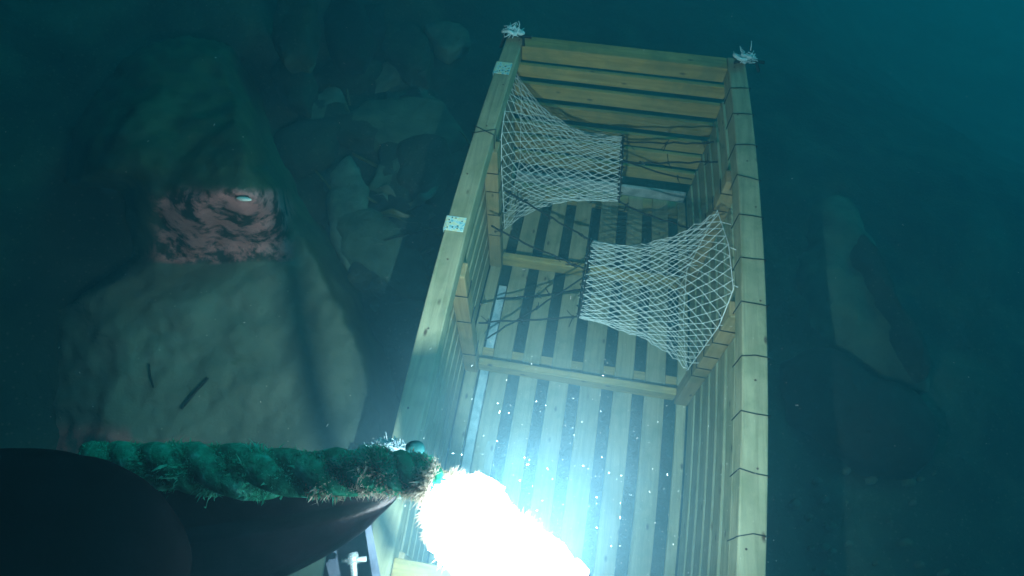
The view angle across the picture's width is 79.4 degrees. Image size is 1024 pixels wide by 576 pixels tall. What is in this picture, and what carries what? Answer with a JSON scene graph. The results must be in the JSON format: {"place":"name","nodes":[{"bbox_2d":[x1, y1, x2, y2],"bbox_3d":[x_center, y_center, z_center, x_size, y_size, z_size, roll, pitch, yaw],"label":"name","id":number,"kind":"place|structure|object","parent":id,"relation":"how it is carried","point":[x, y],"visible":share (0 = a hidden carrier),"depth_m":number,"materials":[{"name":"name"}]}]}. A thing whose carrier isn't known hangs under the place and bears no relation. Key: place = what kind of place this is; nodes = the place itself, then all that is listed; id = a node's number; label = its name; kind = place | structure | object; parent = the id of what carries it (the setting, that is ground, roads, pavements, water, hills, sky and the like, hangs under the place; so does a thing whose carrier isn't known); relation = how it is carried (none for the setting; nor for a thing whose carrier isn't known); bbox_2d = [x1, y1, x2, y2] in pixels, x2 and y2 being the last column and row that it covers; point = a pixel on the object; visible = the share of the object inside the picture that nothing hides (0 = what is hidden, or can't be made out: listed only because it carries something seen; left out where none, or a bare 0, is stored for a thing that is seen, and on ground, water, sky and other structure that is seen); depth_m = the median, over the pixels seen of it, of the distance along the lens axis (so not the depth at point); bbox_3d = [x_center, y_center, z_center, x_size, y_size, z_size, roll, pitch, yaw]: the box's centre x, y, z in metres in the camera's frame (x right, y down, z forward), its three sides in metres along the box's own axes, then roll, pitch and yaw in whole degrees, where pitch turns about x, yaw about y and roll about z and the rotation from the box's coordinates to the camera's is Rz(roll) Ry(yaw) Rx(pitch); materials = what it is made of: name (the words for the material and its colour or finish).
{"place":"outdoors","nodes":[
{"label":"outdoors","id":0,"kind":"place"},
{"bbox_2d":[0,0,1023,575],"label":"seabed","id":1,"kind":"structure","parent":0,"point":[856,102],"depth_m":2.03,"materials":[{"name":"sand"}]},
{"bbox_2d":[53,36,399,575],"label":"boulder","id":2,"kind":"object","parent":1,"relation":"on","point":[211,266],"visible":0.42,"depth_m":1.54,"materials":[{"name":"stone"}]},
{"bbox_2d":[148,364,153,387],"bbox_3d":[-0.869,0.211,1.483,0.007,0.014,0.062,-19,61,-11],"label":"twig","id":3,"kind":"object","parent":2,"relation":"on","point":[150,377],"visible":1,"depth_m":1.48,"materials":[{"name":"brown wood"}]},
{"bbox_2d":[181,378,208,408],"bbox_3d":[-0.754,0.251,1.467,0.010,0.019,0.089,31,64,17],"label":"twig","id":4,"kind":"object","parent":2,"relation":"on","point":[194,393],"visible":1,"depth_m":1.46,"materials":[{"name":"brown wood"}]},
{"bbox_2d":[236,197,251,201],"bbox_3d":[-0.586,-0.195,1.348,0.035,0.009,0.017,8,31,5],"label":"shell","id":5,"kind":"object","parent":2,"relation":"on","point":[247,199],"visible":1,"depth_m":1.34},
{"bbox_2d":[157,490,396,575],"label":"float","id":6,"kind":"object","parent":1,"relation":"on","point":[276,536],"visible":0.27,"depth_m":0.43,"materials":[{"name":"black plastic"}]},
{"bbox_2d":[0,448,191,575],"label":"fender","id":7,"kind":"object","parent":6,"relation":"on","point":[64,513],"visible":1,"depth_m":0.34,"materials":[{"name":"black rubber"}]},
{"bbox_2d":[77,438,446,509],"bbox_3d":[-0.186,0.127,0.430,0.291,0.094,0.049,4,59,3],"label":"algae rope","id":8,"kind":"object","parent":6,"relation":"on","point":[245,472],"visible":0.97,"depth_m":0.41,"materials":[{"name":"green plant"}]},
{"bbox_2d":[364,432,405,451],"bbox_3d":[-0.095,0.122,0.469,0.036,0.019,0.021,8,60,5],"label":"frayed line","id":9,"kind":"object","parent":8,"relation":"attached to","point":[392,445],"visible":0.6,"depth_m":0.47,"materials":[{"name":"fabric"}]},
{"bbox_2d":[405,440,424,453],"bbox_3d":[-0.071,0.117,0.450,0.014,0.010,0.011,8,60,5],"label":"cap","id":10,"kind":"object","parent":9,"relation":"on","point":[417,445],"visible":0.75,"depth_m":0.45,"materials":[{"name":"teal plastic"}]},
{"bbox_2d":[413,465,590,575],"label":"dive lamp","id":11,"kind":"object","parent":8,"relation":"attached to","point":[476,524],"visible":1,"depth_m":0.38,"materials":[{"name":"white"}]},
{"bbox_2d":[323,525,379,575],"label":"bracket","id":12,"kind":"object","parent":6,"relation":"attached to","point":[357,556],"visible":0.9,"depth_m":0.65,"materials":[{"name":"metal"}]},
{"bbox_2d":[271,57,317,117],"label":"rubble stone","id":13,"kind":"object","parent":1,"relation":"on","point":[297,93],"visible":0.81,"depth_m":2.17,"materials":[{"name":"grey stone"}]},
{"bbox_2d":[302,62,315,72],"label":"rubble stone","id":14,"kind":"object","parent":13,"relation":"on","point":[309,70],"visible":0.09,"depth_m":2.10,"materials":[{"name":"stone"}]},
{"bbox_2d":[272,0,320,72],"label":"rubble stone","id":15,"kind":"object","parent":14,"relation":"on","point":[296,34],"visible":1,"depth_m":1.93,"materials":[{"name":"stone"}]},
{"bbox_2d":[274,118,340,176],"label":"rubble stone","id":16,"kind":"object","parent":1,"relation":"on","point":[306,147],"visible":0.9,"depth_m":2.11,"materials":[{"name":"grey stone"}]},
{"bbox_2d":[314,170,330,189],"bbox_3d":[-0.620,-0.331,2.070,0.022,0.058,0.316,-27,63,-15],"label":"branch","id":17,"kind":"object","parent":1,"relation":"on","point":[322,178],"visible":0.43,"depth_m":2.07,"materials":[{"name":"brown wood"}]},
{"bbox_2d":[307,86,347,119],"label":"rubble stone","id":18,"kind":"object","parent":1,"relation":"on","point":[333,94],"visible":0.33,"depth_m":2.25,"materials":[{"name":"stone"}]},
{"bbox_2d":[315,100,347,117],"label":"rubble stone","id":19,"kind":"object","parent":1,"relation":"on","point":[338,108],"visible":0.36,"depth_m":2.23,"materials":[{"name":"grey stone"}]},
{"bbox_2d":[323,161,360,192],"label":"rubble stone","id":20,"kind":"object","parent":1,"relation":"on","point":[327,174],"visible":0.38,"depth_m":2.09,"materials":[{"name":"grey stone"}]},
{"bbox_2d":[344,102,349,112],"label":"kelp stalk","id":21,"kind":"object","parent":1,"relation":"on","point":[346,107],"visible":0.09,"depth_m":2.27,"materials":[{"name":"green plant"}]},
{"bbox_2d":[327,156,369,270],"bbox_3d":[-0.536,-0.247,2.038,0.153,0.134,0.464,-8,60,-5],"label":"rubble stone","id":22,"kind":"object","parent":1,"relation":"on","point":[349,191],"visible":0.72,"depth_m":2.01,"materials":[{"name":"grey stone"}]},
{"bbox_2d":[314,59,382,94],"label":"rubble stone","id":23,"kind":"object","parent":1,"relation":"on","point":[329,74],"visible":0.54,"depth_m":2.31,"materials":[{"name":"grey stone"}]},
{"bbox_2d":[346,88,350,104],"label":"branch","id":24,"kind":"object","parent":1,"relation":"on","point":[348,97],"visible":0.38,"depth_m":2.31,"materials":[{"name":"brown wood"}]},
{"bbox_2d":[323,112,377,153],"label":"rubble stone","id":25,"kind":"object","parent":1,"relation":"on","point":[357,136],"visible":0.63,"depth_m":2.17,"materials":[{"name":"grey stone"}]},
{"bbox_2d":[328,190,383,225],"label":"rubble stone","id":26,"kind":"object","parent":1,"relation":"on","point":[379,199],"visible":0.17,"depth_m":2.02,"materials":[{"name":"grey stone"}]},
{"bbox_2d":[381,208,434,222],"bbox_3d":[-0.365,-0.221,1.976,0.236,0.080,0.064,-1,59,0],"label":"seaweed","id":27,"kind":"object","parent":26,"relation":"on","point":[395,213],"visible":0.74,"depth_m":1.96,"materials":[{"name":"plant"}]},
{"bbox_2d":[352,152,377,167],"bbox_3d":[-0.426,-0.412,2.147,0.400,0.032,0.049,22,62,13],"label":"stick","id":28,"kind":"object","parent":1,"relation":"on","point":[366,160],"visible":0.3,"depth_m":2.16,"materials":[{"name":"brown wood"}]},
{"bbox_2d":[372,271,384,285],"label":"rubble stone","id":29,"kind":"object","parent":1,"relation":"on","point":[374,275],"visible":0.12,"depth_m":1.87,"materials":[{"name":"grey stone"}]},
{"bbox_2d":[336,208,428,299],"bbox_3d":[-0.411,-0.110,1.942,0.459,0.127,0.204,37,66,20],"label":"rubble stone","id":30,"kind":"object","parent":1,"relation":"on","point":[400,265],"visible":0.77,"depth_m":1.88,"materials":[{"name":"grey stone"}]},
{"bbox_2d":[373,228,407,244],"bbox_3d":[-0.400,-0.162,1.936,0.251,0.068,0.104,-8,60,-4],"label":"seaweed","id":31,"kind":"object","parent":30,"relation":"on","point":[392,229],"visible":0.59,"depth_m":1.91,"materials":[{"name":"plant"}]},
{"bbox_2d":[383,226,443,240],"bbox_3d":[-0.324,-0.167,1.779,0.376,0.323,0.074,20,61,12],"label":"cord","id":32,"kind":"object","parent":30,"relation":"on","point":[413,233],"visible":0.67,"depth_m":1.83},
{"bbox_2d":[368,158,399,192],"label":"rubble stone","id":33,"kind":"object","parent":1,"relation":"on","point":[379,179],"visible":0.35,"depth_m":2.07,"materials":[{"name":"grey stone"}]},
{"bbox_2d":[347,209,429,290],"bbox_3d":[-0.381,-0.113,1.950,0.162,0.116,0.364,34,65,19],"label":"rubble stone","id":34,"kind":"object","parent":1,"relation":"on","point":[359,276],"visible":0.45,"depth_m":1.92,"materials":[{"name":"stone"}]},
{"bbox_2d":[375,61,401,93],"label":"rubble stone","id":35,"kind":"object","parent":1,"relation":"on","point":[389,77],"visible":0.56,"depth_m":2.37,"materials":[{"name":"grey stone"}]},
{"bbox_2d":[377,195,410,219],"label":"rubble stone","id":36,"kind":"object","parent":1,"relation":"on","point":[398,203],"visible":0.31,"depth_m":2.00,"materials":[{"name":"stone"}]},
{"bbox_2d":[379,142,411,201],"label":"rubble stone","id":37,"kind":"object","parent":1,"relation":"on","point":[387,154],"visible":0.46,"depth_m":2.09,"materials":[{"name":"grey stone"}]},
{"bbox_2d":[374,185,440,209],"bbox_3d":[-0.369,-0.290,2.022,0.278,0.090,0.118,-6,59,-3],"label":"seaweed","id":38,"kind":"object","parent":37,"relation":"on","point":[417,201],"visible":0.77,"depth_m":2.01,"materials":[{"name":"green plant"}]},
{"bbox_2d":[374,252,420,283],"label":"rubble stone","id":39,"kind":"object","parent":1,"relation":"on","point":[377,280],"visible":0.08,"depth_m":1.86,"materials":[{"name":"stone"}]},
{"bbox_2d":[381,23,430,86],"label":"rubble stone","id":40,"kind":"object","parent":1,"relation":"on","point":[405,50],"visible":0.74,"depth_m":2.37,"materials":[{"name":"grey stone"}]},
{"bbox_2d":[350,96,465,152],"bbox_3d":[-0.386,-0.582,2.242,0.454,0.126,0.262,8,60,5],"label":"rubble stone","id":41,"kind":"object","parent":1,"relation":"on","point":[397,120],"visible":0.62,"depth_m":2.19,"materials":[{"name":"stone"}]},
{"bbox_2d":[398,87,422,97],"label":"rubble stone","id":42,"kind":"object","parent":1,"relation":"on","point":[414,92],"visible":0.09,"depth_m":2.31,"materials":[{"name":"grey stone"}]},
{"bbox_2d":[386,82,435,98],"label":"rock","id":43,"kind":"object","parent":1,"relation":"on","point":[401,89],"visible":0.07,"depth_m":2.38,"materials":[{"name":"stone"}]},
{"bbox_2d":[396,134,455,204],"bbox_3d":[-0.304,-0.409,2.134,0.212,0.133,0.266,8,60,5],"label":"rubble stone","id":44,"kind":"object","parent":1,"relation":"on","point":[425,161],"visible":0.84,"depth_m":2.08,"materials":[{"name":"grey stone"}]},
{"bbox_2d":[424,20,470,64],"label":"rubble stone","id":45,"kind":"object","parent":1,"relation":"on","point":[450,41],"visible":0.99,"depth_m":2.49,"materials":[{"name":"grey stone"}]},
{"bbox_2d":[459,130,470,145],"bbox_3d":[-0.187,-0.545,2.195,0.012,0.058,0.300,-28,63,-15],"label":"branch","id":46,"kind":"object","parent":1,"relation":"on","point":[465,137],"visible":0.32,"depth_m":2.15,"materials":[{"name":"brown wood"}]},
{"bbox_2d":[372,21,770,575],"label":"lobster crate","id":47,"kind":"object","parent":1,"relation":"on","point":[728,359],"visible":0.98,"depth_m":1.57,"materials":[{"name":"brown wood"}]},
{"bbox_2d":[826,548,836,555],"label":"pebble","id":48,"kind":"object","parent":1,"relation":"on","point":[831,551],"visible":0.94,"depth_m":1.54,"materials":[{"name":"stone"}]},
{"bbox_2d":[842,467,850,474],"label":"pebble","id":49,"kind":"object","parent":1,"relation":"on","point":[846,471],"visible":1,"depth_m":1.66,"materials":[{"name":"stone"}]},
{"bbox_2d":[844,540,852,546],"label":"pebble","id":50,"kind":"object","parent":1,"relation":"on","point":[848,543],"visible":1,"depth_m":1.56,"materials":[{"name":"stone"}]},
{"bbox_2d":[779,347,938,480],"bbox_3d":[0.953,0.363,1.773,0.473,0.234,0.308,30,64,17],"label":"rock","id":51,"kind":"object","parent":1,"relation":"on","point":[838,398],"visible":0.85,"depth_m":1.68,"materials":[{"name":"grey stone"}]},
{"bbox_2d":[796,195,929,394],"bbox_3d":[1.083,-0.003,2.027,0.430,0.265,0.715,8,60,5],"label":"rock","id":52,"kind":"object","parent":1,"relation":"on","point":[847,318],"visible":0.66,"depth_m":1.90,"materials":[{"name":"stone"}]},
{"bbox_2d":[865,476,877,484],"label":"pebble","id":53,"kind":"object","parent":1,"relation":"on","point":[870,480],"visible":1,"depth_m":1.66,"materials":[{"name":"stone"}]},
{"bbox_2d":[850,234,930,383],"bbox_3d":[1.137,0.056,1.914,0.095,0.171,0.509,-7,60,-4],"label":"rock","id":54,"kind":"object","parent":1,"relation":"on","point":[908,342],"visible":0.66,"depth_m":1.83,"materials":[{"name":"grey stone"}]},
{"bbox_2d":[899,538,913,546],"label":"pebble","id":55,"kind":"object","parent":1,"relation":"on","point":[906,542],"visible":1,"depth_m":1.59,"materials":[{"name":"stone"}]},
{"bbox_2d":[901,479,915,486],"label":"pebble","id":56,"kind":"object","parent":1,"relation":"on","point":[908,482],"visible":1,"depth_m":1.68,"materials":[{"name":"stone"}]},
{"bbox_2d":[908,499,916,505],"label":"pebble","id":57,"kind":"object","parent":1,"relation":"on","point":[912,502],"visible":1,"depth_m":1.65,"materials":[{"name":"stone"}]},
{"bbox_2d":[936,568,949,575],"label":"pebble","id":58,"kind":"object","parent":1,"relation":"on","point":[943,572],"visible":1,"depth_m":1.57,"materials":[{"name":"stone"}]},
{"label":"rock","id":59,"kind":"object","parent":1,"relation":"on","visible":0},
{"bbox_2d":[422,274,430,291],"bbox_3d":[-0.259,0.024,1.846,0.083,0.052,0.276,-22,62,-12],"label":"seaweed","id":60,"kind":"object","parent":59,"relation":"on","point":[428,277],"visible":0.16,"depth_m":1.85,"materials":[{"name":"green plant"}]},
{"bbox_2d":[17,3,1018,574],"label":"marine snow","id":61,"kind":"structure","parent":0,"point":[527,373],"depth_m":0.71,"materials":[{"name":"white"}]}
]}

